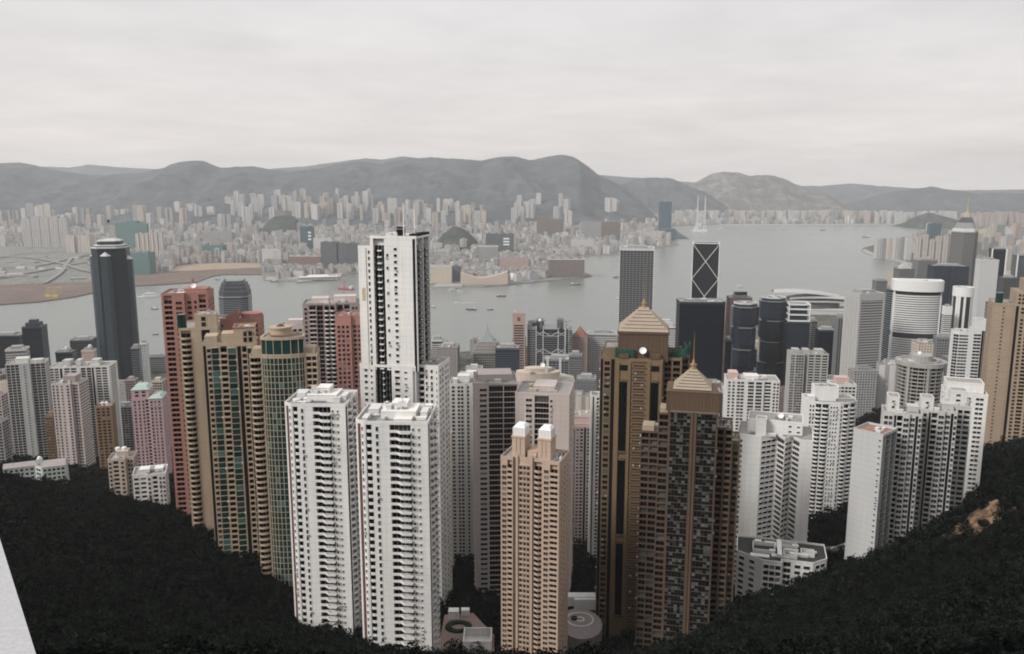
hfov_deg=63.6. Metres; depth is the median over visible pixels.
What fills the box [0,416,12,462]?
apartment block
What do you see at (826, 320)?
island ground
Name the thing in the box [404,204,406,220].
estate block
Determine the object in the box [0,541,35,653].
parapet wall
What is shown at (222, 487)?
bay window
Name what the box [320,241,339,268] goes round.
city block
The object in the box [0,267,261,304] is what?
reclaimed ground
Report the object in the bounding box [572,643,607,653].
tree
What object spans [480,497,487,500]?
window
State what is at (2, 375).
block
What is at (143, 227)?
city block
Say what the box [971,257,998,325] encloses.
office tower
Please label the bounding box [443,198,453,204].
estate block
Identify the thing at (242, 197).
estate block
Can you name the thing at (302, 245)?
city block
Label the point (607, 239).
city block
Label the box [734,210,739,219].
estate block
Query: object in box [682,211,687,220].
estate block
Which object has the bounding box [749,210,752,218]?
estate block
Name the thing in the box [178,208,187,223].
estate block
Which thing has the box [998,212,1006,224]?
estate block
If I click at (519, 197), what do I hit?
estate block
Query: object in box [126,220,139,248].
city block
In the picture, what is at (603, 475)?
window
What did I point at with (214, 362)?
bay window
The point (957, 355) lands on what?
apartment tower
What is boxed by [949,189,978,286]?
office tower
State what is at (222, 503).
bay window
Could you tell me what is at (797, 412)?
window
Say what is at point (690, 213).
estate block
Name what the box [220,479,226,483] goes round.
bay window
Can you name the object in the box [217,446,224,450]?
bay window
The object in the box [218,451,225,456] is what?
bay window
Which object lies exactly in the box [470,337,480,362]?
block
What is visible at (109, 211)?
estate block
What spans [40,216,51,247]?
city block
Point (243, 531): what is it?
bay window
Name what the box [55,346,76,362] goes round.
office tower
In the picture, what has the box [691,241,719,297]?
office tower
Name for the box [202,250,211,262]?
city block
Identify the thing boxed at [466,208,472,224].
estate block
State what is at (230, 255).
city block
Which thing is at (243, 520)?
bay window
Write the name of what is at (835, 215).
estate block
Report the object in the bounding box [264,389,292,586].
curved window
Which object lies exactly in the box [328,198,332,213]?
estate block
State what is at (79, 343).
office tower
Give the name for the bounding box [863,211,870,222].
estate block
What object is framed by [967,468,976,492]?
window
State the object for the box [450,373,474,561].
apartment tower
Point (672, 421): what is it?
window
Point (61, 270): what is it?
flyover
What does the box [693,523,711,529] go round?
window
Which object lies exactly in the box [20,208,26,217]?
estate block
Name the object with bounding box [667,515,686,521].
window
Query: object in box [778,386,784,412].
block
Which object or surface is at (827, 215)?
estate block
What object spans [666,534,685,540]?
window
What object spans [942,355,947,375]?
block
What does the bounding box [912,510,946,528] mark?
window
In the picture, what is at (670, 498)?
window
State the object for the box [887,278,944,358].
hotel tower
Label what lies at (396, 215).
estate block
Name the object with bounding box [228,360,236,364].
bay window
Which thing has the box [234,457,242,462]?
bay window
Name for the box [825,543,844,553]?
hill road
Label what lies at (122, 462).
apartment block
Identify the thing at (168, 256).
city block
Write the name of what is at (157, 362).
office tower
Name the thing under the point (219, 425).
bay window
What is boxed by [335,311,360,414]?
apartment tower
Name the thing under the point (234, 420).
bay window
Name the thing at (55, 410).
window
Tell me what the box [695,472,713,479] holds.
window
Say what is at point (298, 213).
estate block
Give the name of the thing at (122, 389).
block
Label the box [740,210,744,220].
estate block
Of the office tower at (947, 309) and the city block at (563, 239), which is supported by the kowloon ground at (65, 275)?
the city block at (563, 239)
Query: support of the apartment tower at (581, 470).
on the hillside
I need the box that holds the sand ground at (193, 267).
[169,263,260,271]
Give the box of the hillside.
[0,414,1023,649]
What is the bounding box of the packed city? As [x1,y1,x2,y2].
[0,211,1013,281]
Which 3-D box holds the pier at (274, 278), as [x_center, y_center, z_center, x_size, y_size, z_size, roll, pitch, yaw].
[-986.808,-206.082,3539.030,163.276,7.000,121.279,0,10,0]
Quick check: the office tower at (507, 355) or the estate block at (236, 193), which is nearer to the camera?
the office tower at (507, 355)
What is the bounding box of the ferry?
[142,291,159,296]
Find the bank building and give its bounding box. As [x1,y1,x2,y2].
[527,318,571,365]
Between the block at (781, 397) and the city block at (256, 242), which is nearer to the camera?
the block at (781, 397)
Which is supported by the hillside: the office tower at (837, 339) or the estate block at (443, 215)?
the office tower at (837, 339)
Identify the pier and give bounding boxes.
[266,277,298,279]
[296,273,342,282]
[432,283,461,287]
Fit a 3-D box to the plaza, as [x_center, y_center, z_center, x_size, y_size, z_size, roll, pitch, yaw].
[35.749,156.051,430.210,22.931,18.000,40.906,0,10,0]
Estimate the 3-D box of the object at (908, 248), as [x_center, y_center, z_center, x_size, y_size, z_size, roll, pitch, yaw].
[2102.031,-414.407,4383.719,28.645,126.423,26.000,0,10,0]
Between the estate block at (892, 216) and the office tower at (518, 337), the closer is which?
the office tower at (518, 337)
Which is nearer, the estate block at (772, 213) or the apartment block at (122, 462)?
the apartment block at (122, 462)
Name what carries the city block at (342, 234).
on the kowloon ground at (65, 275)
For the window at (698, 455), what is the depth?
366.06 m
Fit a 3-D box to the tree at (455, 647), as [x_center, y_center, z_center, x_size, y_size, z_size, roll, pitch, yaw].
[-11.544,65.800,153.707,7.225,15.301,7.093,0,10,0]
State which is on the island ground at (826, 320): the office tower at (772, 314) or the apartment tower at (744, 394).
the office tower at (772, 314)
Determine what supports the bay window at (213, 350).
in the apartment tower at (226, 364)
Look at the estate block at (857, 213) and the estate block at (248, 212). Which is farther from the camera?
the estate block at (857, 213)
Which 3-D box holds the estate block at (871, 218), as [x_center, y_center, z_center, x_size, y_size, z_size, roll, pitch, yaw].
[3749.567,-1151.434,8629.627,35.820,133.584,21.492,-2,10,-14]
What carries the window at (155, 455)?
in the apartment tower at (151, 426)
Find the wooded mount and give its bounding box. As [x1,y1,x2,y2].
[621,178,732,215]
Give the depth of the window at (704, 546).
378.14 m
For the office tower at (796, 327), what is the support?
on the island ground at (826, 320)
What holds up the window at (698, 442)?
in the apartment tower at (690, 460)
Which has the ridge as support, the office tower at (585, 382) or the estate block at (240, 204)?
the estate block at (240, 204)
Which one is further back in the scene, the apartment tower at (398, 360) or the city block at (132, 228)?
the city block at (132, 228)
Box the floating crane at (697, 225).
[692,196,706,231]
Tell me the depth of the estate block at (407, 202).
6989.17 m
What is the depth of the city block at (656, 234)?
5587.93 m
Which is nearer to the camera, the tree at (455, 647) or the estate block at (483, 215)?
the tree at (455, 647)
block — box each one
[0,211,3,224]
[0,371,6,379]
[0,379,7,390]
[0,390,13,456]
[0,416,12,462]
[2,456,69,483]
[4,210,12,221]
[12,210,20,219]
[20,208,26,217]
[21,218,32,247]
[25,203,35,216]
[30,216,41,247]
[36,204,43,216]
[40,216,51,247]
[43,203,51,216]
[49,215,60,247]
[50,358,123,456]
[58,217,69,247]
[65,212,75,226]
[65,234,94,252]
[72,207,78,222]
[80,207,91,223]
[86,214,93,226]
[97,214,104,227]
[106,205,113,218]
[107,446,137,497]
[113,209,118,214]
[115,222,127,243]
[118,379,125,400]
[120,209,128,213]
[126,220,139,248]
[130,251,156,273]
[132,204,137,218]
[132,464,170,504]
[135,232,144,250]
[136,205,146,220]
[137,222,148,232]
[144,232,154,250]
[146,213,153,228]
[151,377,165,391]
[153,231,164,256]
[156,206,163,222]
[159,250,166,261]
[163,253,173,261]
[164,207,175,223]
[167,395,171,446]
[168,249,175,265]
[171,246,180,262]
[174,201,180,211]
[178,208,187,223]
[181,248,189,262]
[183,233,189,240]
[184,244,192,253]
[186,203,196,210]
[193,245,199,254]
[194,205,202,216]
[198,241,203,247]
[202,231,234,241]
[202,243,226,255]
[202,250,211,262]
[206,206,215,214]
[217,213,222,226]
[218,239,225,243]
[221,214,233,227]
[225,196,232,203]
[227,251,233,257]
[230,200,234,215]
[230,243,236,251]
[232,195,236,210]
[233,238,240,247]
[234,191,239,201]
[237,201,243,216]
[237,249,244,260]
[239,194,245,205]
[241,206,246,221]
[245,234,251,240]
[246,207,251,221]
[249,203,253,219]
[250,193,255,202]
[252,197,258,211]
[252,224,258,231]
[252,239,260,247]
[257,202,262,217]
[257,249,261,263]
[258,194,264,208]
[261,232,267,240]
[262,247,282,261]
[269,207,274,219]
[271,195,278,210]
[272,251,277,258]
[272,258,281,263]
[276,189,280,203]
[281,318,303,332]
[283,196,286,210]
[283,236,289,243]
[283,252,290,263]
[285,195,291,210]
[289,254,320,266]
[291,200,295,215]
[293,191,296,201]
[293,246,298,253]
[295,202,301,217]
[298,195,302,210]
[299,242,306,249]
[300,188,305,199]
[300,226,314,248]
[304,202,308,217]
[305,196,311,206]
[311,204,318,219]
[313,237,333,248]
[319,196,324,208]
[319,203,321,218]
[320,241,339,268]
[323,192,329,201]
[323,202,327,217]
[325,231,331,236]
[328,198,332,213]
[331,197,334,212]
[333,194,337,208]
[336,241,359,268]
[337,203,342,218]
[339,198,345,212]
[339,232,346,238]
[347,204,353,219]
[351,196,356,210]
[357,195,360,207]
[360,204,363,219]
[362,190,368,205]
[362,196,366,210]
[367,188,370,202]
[370,195,373,209]
[372,208,377,223]
[376,204,380,219]
[380,205,384,220]
[384,212,390,224]
[387,198,391,212]
[392,198,396,213]
[394,208,399,224]
[398,207,402,222]
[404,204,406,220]
[405,199,409,214]
[408,209,413,224]
[412,212,417,225]
[415,200,420,214]
[423,203,427,218]
[426,208,431,223]
[430,264,451,282]
[432,212,437,222]
[436,198,439,211]
[441,210,445,222]
[441,255,448,261]
[442,203,447,214]
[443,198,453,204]
[450,202,455,211]
[450,260,460,264]
[452,265,460,280]
[456,201,459,209]
[456,209,462,224]
[460,370,476,376]
[461,205,465,221]
[461,259,471,263]
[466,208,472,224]
[466,364,482,370]
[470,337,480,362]
[472,368,517,596]
[474,210,479,223]
[474,271,485,276]
[478,245,497,262]
[480,205,482,220]
[482,210,485,226]
[486,232,513,252]
[499,256,528,269]
[511,207,515,222]
[514,203,517,218]
[514,236,517,243]
[515,363,574,573]
[515,379,573,591]
[516,200,520,215]
[517,195,521,205]
[520,206,523,221]
[524,235,529,241]
[526,201,528,217]
[527,253,535,257]
[530,202,534,217]
[534,235,540,241]
[535,256,543,263]
[536,193,540,203]
[537,216,549,236]
[548,257,584,276]
[550,218,563,236]
[553,206,560,218]
[553,235,558,243]
[559,193,562,206]
[560,236,567,242]
[563,198,569,212]
[564,210,572,224]
[568,246,576,255]
[571,238,593,248]
[575,390,589,409]
[578,234,584,238]
[580,221,600,237]
[600,221,619,239]
[604,235,609,244]
[605,197,612,211]
[613,198,616,211]
[632,232,638,238]
[636,230,660,238]
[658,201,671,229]
[659,228,675,240]
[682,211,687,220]
[687,209,692,218]
[698,210,704,220]
[709,379,722,385]
[713,210,717,221]
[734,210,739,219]
[735,535,826,598]
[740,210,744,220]
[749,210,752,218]
[755,339,758,355]
[761,210,765,217]
[770,210,774,219]
[778,210,782,219]
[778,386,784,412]
[788,210,794,216]
[795,210,799,219]
[801,211,805,218]
[813,210,818,217]
[821,210,825,219]
[824,210,829,217]
[833,211,838,220]
[844,422,897,559]
[845,211,851,215]
[848,365,877,418]
[853,210,860,222]
[860,210,863,222]
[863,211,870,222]
[870,210,872,222]
[873,238,880,257]
[874,211,878,224]
[875,358,895,413]
[879,238,886,258]
[882,210,886,217]
[885,238,892,258]
[886,211,890,223]
[891,210,895,223]
[891,237,898,258]
[894,212,898,223]
[897,237,904,259]
[898,211,902,223]
[903,212,907,222]
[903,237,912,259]
[907,212,911,220]
[911,338,933,354]
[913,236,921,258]
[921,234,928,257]
[927,223,941,239]
[928,239,935,258]
[934,235,942,262]
[940,235,949,262]
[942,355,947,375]
[948,211,952,217]
[953,211,956,219]
[975,212,980,220]
[979,213,987,226]
[984,212,990,224]
[990,213,995,225]
[995,211,1000,223]
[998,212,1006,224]
[1008,211,1012,224]
[1016,213,1022,226]
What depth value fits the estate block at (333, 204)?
6993.60 m
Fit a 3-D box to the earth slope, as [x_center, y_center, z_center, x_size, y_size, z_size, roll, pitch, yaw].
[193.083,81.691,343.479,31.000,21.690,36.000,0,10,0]
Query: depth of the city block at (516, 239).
5017.00 m
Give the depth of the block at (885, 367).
1104.57 m
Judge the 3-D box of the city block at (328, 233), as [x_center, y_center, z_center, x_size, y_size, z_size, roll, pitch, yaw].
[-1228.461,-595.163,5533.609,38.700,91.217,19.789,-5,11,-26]
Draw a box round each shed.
[10,274,28,277]
[70,277,85,279]
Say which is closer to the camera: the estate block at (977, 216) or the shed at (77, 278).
the shed at (77, 278)
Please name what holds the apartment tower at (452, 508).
on the hillside
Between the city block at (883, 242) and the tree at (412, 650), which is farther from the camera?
the city block at (883, 242)
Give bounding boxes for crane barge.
[338,278,354,289]
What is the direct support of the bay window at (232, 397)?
in the apartment tower at (226, 364)
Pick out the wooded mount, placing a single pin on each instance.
(650, 194)
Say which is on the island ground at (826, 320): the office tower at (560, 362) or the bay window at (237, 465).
the office tower at (560, 362)
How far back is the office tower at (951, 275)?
1968.28 m
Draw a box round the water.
[0,222,1013,364]
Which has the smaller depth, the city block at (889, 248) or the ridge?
the city block at (889, 248)
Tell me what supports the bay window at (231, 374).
in the apartment tower at (226, 364)
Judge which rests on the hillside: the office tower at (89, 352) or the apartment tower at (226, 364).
the apartment tower at (226, 364)
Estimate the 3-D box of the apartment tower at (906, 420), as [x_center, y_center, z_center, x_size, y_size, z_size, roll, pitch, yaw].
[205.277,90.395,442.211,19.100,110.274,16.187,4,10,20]
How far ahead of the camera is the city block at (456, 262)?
3900.61 m
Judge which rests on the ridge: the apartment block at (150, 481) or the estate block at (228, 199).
the estate block at (228, 199)
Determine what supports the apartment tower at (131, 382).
on the hillside
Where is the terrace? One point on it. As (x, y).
(466, 627)
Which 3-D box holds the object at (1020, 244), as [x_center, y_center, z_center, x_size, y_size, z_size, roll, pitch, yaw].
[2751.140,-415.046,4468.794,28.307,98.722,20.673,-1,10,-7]
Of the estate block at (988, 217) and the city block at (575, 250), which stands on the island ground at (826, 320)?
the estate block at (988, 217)
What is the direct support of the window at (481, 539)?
in the apartment block at (494, 390)
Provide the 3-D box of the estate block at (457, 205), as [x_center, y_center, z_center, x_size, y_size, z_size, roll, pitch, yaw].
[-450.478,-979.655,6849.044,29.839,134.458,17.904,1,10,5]
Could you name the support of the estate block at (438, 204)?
on the ridge
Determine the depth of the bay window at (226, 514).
429.33 m
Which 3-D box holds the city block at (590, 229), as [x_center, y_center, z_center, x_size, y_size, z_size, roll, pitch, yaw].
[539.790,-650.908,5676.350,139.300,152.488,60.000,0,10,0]
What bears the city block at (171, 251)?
on the kowloon ground at (65, 275)
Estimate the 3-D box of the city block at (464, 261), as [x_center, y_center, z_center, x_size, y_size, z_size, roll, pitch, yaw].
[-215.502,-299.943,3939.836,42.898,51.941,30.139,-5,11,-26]
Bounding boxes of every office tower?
[0,331,22,368]
[5,344,30,362]
[21,316,50,365]
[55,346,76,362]
[70,335,97,358]
[81,344,96,360]
[90,220,139,378]
[131,344,143,381]
[139,340,150,382]
[149,353,165,372]
[218,278,252,314]
[432,335,443,356]
[438,342,459,380]
[473,324,498,367]
[495,343,519,372]
[512,311,526,368]
[543,354,568,374]
[569,350,581,389]
[572,326,588,372]
[576,373,595,392]
[588,329,615,390]
[618,245,654,325]
[662,319,675,347]
[675,298,725,381]
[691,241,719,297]
[722,336,731,385]
[725,291,751,349]
[730,300,758,373]
[756,295,787,385]
[781,301,810,385]
[808,317,817,349]
[814,326,833,374]
[831,313,842,374]
[839,288,885,375]
[872,278,887,351]
[881,285,892,360]
[893,263,914,278]
[912,258,937,278]
[927,263,969,331]
[933,332,949,358]
[940,304,952,332]
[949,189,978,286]
[950,286,974,332]
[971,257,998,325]
[984,297,994,318]
[988,247,1007,291]
[997,275,1016,298]
[1010,252,1023,287]
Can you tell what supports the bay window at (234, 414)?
in the apartment tower at (226, 364)
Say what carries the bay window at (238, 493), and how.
in the apartment tower at (226, 364)
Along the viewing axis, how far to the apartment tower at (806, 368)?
897.36 m
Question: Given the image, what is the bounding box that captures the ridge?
[0,155,688,238]
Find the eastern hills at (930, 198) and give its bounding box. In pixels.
[843,186,1023,221]
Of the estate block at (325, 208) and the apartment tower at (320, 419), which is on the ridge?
the estate block at (325, 208)
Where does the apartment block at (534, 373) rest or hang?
on the hillside
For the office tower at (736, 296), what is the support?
on the island ground at (826, 320)
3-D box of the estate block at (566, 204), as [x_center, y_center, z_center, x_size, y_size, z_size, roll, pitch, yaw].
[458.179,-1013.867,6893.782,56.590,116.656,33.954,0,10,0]
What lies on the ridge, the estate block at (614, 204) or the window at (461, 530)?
the estate block at (614, 204)
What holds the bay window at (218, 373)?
in the apartment tower at (226, 364)
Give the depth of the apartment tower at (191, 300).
483.86 m
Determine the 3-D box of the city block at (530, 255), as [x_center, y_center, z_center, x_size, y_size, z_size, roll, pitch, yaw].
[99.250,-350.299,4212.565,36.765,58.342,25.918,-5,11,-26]
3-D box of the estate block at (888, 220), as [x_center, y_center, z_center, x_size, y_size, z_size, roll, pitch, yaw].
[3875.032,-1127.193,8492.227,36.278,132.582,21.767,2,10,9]
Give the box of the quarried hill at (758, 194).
[689,172,844,217]
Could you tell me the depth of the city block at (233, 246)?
4399.47 m
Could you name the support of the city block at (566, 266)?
on the kowloon ground at (65, 275)
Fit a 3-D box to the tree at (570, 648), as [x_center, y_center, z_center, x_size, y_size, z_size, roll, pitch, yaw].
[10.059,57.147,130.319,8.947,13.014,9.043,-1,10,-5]
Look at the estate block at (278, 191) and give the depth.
7334.22 m
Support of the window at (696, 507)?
in the apartment tower at (690, 460)
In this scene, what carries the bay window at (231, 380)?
in the apartment tower at (226, 364)
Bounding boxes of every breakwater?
[718,224,896,225]
[862,249,911,264]
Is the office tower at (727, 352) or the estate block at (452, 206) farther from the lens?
the estate block at (452, 206)
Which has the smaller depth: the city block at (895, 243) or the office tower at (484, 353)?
the office tower at (484, 353)
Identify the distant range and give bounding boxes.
[40,156,1023,203]
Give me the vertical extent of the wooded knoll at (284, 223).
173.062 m
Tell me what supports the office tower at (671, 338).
on the island ground at (826, 320)
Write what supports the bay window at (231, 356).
in the apartment tower at (226, 364)
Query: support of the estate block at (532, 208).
on the ridge
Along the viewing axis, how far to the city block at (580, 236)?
5318.30 m
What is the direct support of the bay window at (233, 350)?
in the apartment tower at (226, 364)
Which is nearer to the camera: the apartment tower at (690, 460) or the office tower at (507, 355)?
the apartment tower at (690, 460)
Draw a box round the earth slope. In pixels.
[942,499,1015,545]
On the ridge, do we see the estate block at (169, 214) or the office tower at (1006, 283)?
the estate block at (169, 214)
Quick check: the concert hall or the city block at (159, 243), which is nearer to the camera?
the concert hall
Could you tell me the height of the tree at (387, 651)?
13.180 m
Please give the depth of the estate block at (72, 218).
6420.22 m
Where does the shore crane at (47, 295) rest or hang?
on the reclaimed ground at (20, 293)
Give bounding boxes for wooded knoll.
[260,215,301,234]
[438,226,477,250]
[894,213,957,227]
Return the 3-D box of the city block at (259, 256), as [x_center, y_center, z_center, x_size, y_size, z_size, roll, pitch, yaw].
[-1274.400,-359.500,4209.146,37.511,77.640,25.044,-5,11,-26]
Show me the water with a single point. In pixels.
(757, 262)
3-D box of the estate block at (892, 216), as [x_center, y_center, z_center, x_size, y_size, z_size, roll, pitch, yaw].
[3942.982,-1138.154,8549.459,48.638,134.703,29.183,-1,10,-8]
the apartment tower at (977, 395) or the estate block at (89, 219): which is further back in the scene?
the estate block at (89, 219)
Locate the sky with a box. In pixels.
[0,0,1023,189]
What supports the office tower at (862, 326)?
on the hillside
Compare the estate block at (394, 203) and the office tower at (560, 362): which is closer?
the office tower at (560, 362)
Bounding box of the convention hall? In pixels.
[772,289,843,314]
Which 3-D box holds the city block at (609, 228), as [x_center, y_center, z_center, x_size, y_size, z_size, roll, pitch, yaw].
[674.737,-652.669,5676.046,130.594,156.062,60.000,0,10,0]
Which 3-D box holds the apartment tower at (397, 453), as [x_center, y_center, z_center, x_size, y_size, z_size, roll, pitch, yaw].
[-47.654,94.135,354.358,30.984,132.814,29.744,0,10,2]
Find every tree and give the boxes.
[35,645,67,653]
[40,645,98,653]
[154,636,199,653]
[155,634,214,653]
[178,636,210,653]
[207,643,265,653]
[258,645,286,653]
[295,646,337,653]
[307,649,328,653]
[376,648,395,653]
[396,641,429,653]
[442,638,466,653]
[536,648,556,653]
[557,646,575,653]
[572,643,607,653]
[575,640,603,653]
[575,645,610,653]
[776,638,840,653]
[806,645,842,653]
[886,636,935,653]
[910,632,972,652]
[938,631,1016,653]
[995,650,1023,653]
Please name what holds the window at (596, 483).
in the apartment tower at (593, 468)
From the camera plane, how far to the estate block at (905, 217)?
8054.75 m
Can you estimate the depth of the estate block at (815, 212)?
8717.50 m
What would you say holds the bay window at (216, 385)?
in the apartment tower at (226, 364)
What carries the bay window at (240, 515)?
in the apartment tower at (226, 364)
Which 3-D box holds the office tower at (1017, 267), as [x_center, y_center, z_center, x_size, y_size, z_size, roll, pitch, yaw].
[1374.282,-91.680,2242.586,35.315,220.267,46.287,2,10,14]
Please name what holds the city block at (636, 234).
on the kowloon ground at (65, 275)
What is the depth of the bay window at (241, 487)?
426.09 m
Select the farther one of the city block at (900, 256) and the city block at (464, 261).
the city block at (900, 256)
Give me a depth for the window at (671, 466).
369.65 m
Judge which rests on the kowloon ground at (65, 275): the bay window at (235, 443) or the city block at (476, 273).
the city block at (476, 273)
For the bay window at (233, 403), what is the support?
in the apartment tower at (226, 364)
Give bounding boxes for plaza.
[567,592,601,651]
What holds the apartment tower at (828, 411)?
on the hillside
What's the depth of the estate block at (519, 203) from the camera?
6864.67 m
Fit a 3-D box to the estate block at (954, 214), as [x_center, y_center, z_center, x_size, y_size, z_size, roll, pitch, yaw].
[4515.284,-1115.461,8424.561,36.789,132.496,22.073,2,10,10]
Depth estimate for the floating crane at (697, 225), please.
7066.86 m
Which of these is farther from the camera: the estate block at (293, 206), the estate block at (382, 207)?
the estate block at (293, 206)
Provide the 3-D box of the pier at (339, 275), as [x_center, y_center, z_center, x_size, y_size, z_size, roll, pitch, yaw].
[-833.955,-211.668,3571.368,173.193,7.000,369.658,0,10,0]
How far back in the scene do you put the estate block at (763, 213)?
8672.86 m
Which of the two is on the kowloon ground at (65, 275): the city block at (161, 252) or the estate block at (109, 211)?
the city block at (161, 252)
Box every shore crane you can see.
[45,286,53,296]
[52,286,60,296]
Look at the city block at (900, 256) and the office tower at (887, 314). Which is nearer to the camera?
the office tower at (887, 314)
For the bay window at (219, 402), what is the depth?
419.12 m
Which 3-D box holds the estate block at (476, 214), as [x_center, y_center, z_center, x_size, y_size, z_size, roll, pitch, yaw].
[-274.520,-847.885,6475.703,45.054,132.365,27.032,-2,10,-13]
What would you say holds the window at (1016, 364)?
in the apartment tower at (1002, 374)
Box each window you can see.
[8,413,13,456]
[54,380,95,465]
[118,406,121,447]
[136,395,172,473]
[183,296,213,513]
[211,348,218,352]
[211,424,247,552]
[212,354,219,358]
[212,360,219,364]
[212,366,219,370]
[213,371,220,376]
[213,377,220,382]
[214,383,220,387]
[214,389,221,393]
[214,395,221,399]
[215,400,222,404]
[215,406,222,410]
[215,412,222,416]
[216,417,223,422]
[216,423,223,427]
[216,429,223,433]
[217,434,224,439]
[217,440,224,444]
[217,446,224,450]
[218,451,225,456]
[218,457,225,461]
[219,463,225,467]
[219,468,226,472]
[219,474,226,478]
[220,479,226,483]
[220,485,227,489]
[220,490,227,494]
[221,496,227,500]
[221,501,228,506]
[221,507,228,511]
[222,512,228,516]
[222,518,229,522]
[222,523,259,558]
[228,348,235,353]
[228,354,236,358]
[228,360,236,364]
[229,366,236,370]
[229,372,237,376]
[229,377,237,382]
[230,383,237,388]
[230,389,238,393]
[230,395,238,399]
[231,401,238,405]
[231,406,239,411]
[231,412,239,416]
[232,418,239,422]
[232,423,240,428]
[232,429,240,433]
[233,435,240,439]
[233,441,241,445]
[233,446,241,450]
[234,452,241,456]
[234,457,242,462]
[234,463,242,467]
[235,469,242,473]
[235,474,242,478]
[235,480,243,484]
[236,485,243,489]
[236,491,243,495]
[236,496,244,500]
[237,502,244,506]
[237,507,244,512]
[237,513,245,517]
[238,518,245,522]
[238,524,245,528]
[238,529,246,533]
[239,535,246,539]
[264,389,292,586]
[294,492,359,635]
[364,362,451,604]
[365,442,438,649]
[453,458,470,560]
[474,474,487,593]
[479,388,486,391]
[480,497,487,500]
[502,502,567,653]
[568,502,570,591]
[575,507,587,542]
[587,449,597,557]
[595,449,638,636]
[663,481,738,642]
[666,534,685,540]
[667,502,686,508]
[667,508,686,515]
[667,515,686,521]
[667,521,685,527]
[667,527,685,533]
[668,471,687,476]
[668,477,687,483]
[668,483,687,489]
[668,490,687,496]
[668,496,686,502]
[669,445,688,451]
[669,451,688,457]
[669,458,688,464]
[669,464,687,470]
[670,412,689,418]
[670,419,689,425]
[670,425,689,431]
[670,432,689,438]
[670,438,688,444]
[693,517,711,523]
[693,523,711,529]
[693,530,710,536]
[693,536,710,542]
[694,492,712,498]
[694,498,712,504]
[694,504,712,510]
[694,511,711,517]
[695,466,713,472]
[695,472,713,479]
[695,479,713,485]
[695,485,712,491]
[696,440,714,446]
[696,447,714,453]
[696,453,714,459]
[696,460,713,466]
[697,414,715,420]
[697,420,715,426]
[697,427,715,433]
[697,434,715,439]
[733,490,808,585]
[763,564,768,568]
[788,405,800,413]
[824,467,838,509]
[893,494,914,541]
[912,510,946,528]
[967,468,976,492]
[981,302,1023,444]
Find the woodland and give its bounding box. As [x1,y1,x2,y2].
[0,407,1023,653]
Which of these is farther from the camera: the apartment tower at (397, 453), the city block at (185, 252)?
the city block at (185, 252)
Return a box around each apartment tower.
[5,356,52,457]
[44,411,57,458]
[51,373,95,466]
[95,401,118,468]
[120,401,135,450]
[125,376,138,401]
[130,382,172,473]
[161,278,214,514]
[177,310,220,539]
[202,322,259,558]
[218,308,264,344]
[249,324,320,587]
[284,383,362,635]
[302,294,359,387]
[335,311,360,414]
[356,397,440,651]
[358,203,452,605]
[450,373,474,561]
[450,430,454,565]
[500,421,569,653]
[573,410,589,544]
[587,391,599,557]
[595,279,690,637]
[634,334,741,649]
[722,369,779,430]
[733,410,813,585]
[783,347,828,413]
[800,383,856,518]
[827,375,856,398]
[880,392,921,543]
[893,351,947,405]
[912,393,957,541]
[940,376,988,497]
[945,386,971,516]
[947,328,968,376]
[965,317,985,377]
[980,277,1023,445]
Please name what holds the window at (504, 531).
in the apartment tower at (534, 537)
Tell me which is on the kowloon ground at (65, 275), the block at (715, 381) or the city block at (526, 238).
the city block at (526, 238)
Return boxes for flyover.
[0,250,65,256]
[0,254,90,267]
[5,261,89,275]
[11,256,90,271]
[42,253,90,282]
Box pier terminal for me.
[299,274,337,279]
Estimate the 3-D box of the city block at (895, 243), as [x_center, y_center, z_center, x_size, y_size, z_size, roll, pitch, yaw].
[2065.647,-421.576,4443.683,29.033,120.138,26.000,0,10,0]
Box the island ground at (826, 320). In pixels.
[151,225,1023,392]
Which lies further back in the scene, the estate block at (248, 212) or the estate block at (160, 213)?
the estate block at (248, 212)
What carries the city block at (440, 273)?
on the kowloon ground at (65, 275)
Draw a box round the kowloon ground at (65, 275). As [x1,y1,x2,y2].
[0,223,885,286]
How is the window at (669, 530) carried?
in the apartment tower at (690, 460)
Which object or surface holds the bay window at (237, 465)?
in the apartment tower at (226, 364)
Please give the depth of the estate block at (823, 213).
8630.80 m
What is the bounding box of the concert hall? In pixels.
[460,270,507,283]
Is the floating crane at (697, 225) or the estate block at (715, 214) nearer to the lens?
the floating crane at (697, 225)
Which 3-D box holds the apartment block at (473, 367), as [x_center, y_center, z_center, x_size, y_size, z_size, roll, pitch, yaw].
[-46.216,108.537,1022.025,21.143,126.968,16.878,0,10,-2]
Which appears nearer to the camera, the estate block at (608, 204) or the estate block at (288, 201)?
the estate block at (288, 201)
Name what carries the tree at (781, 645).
on the hillside
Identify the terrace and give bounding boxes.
[440,607,493,653]

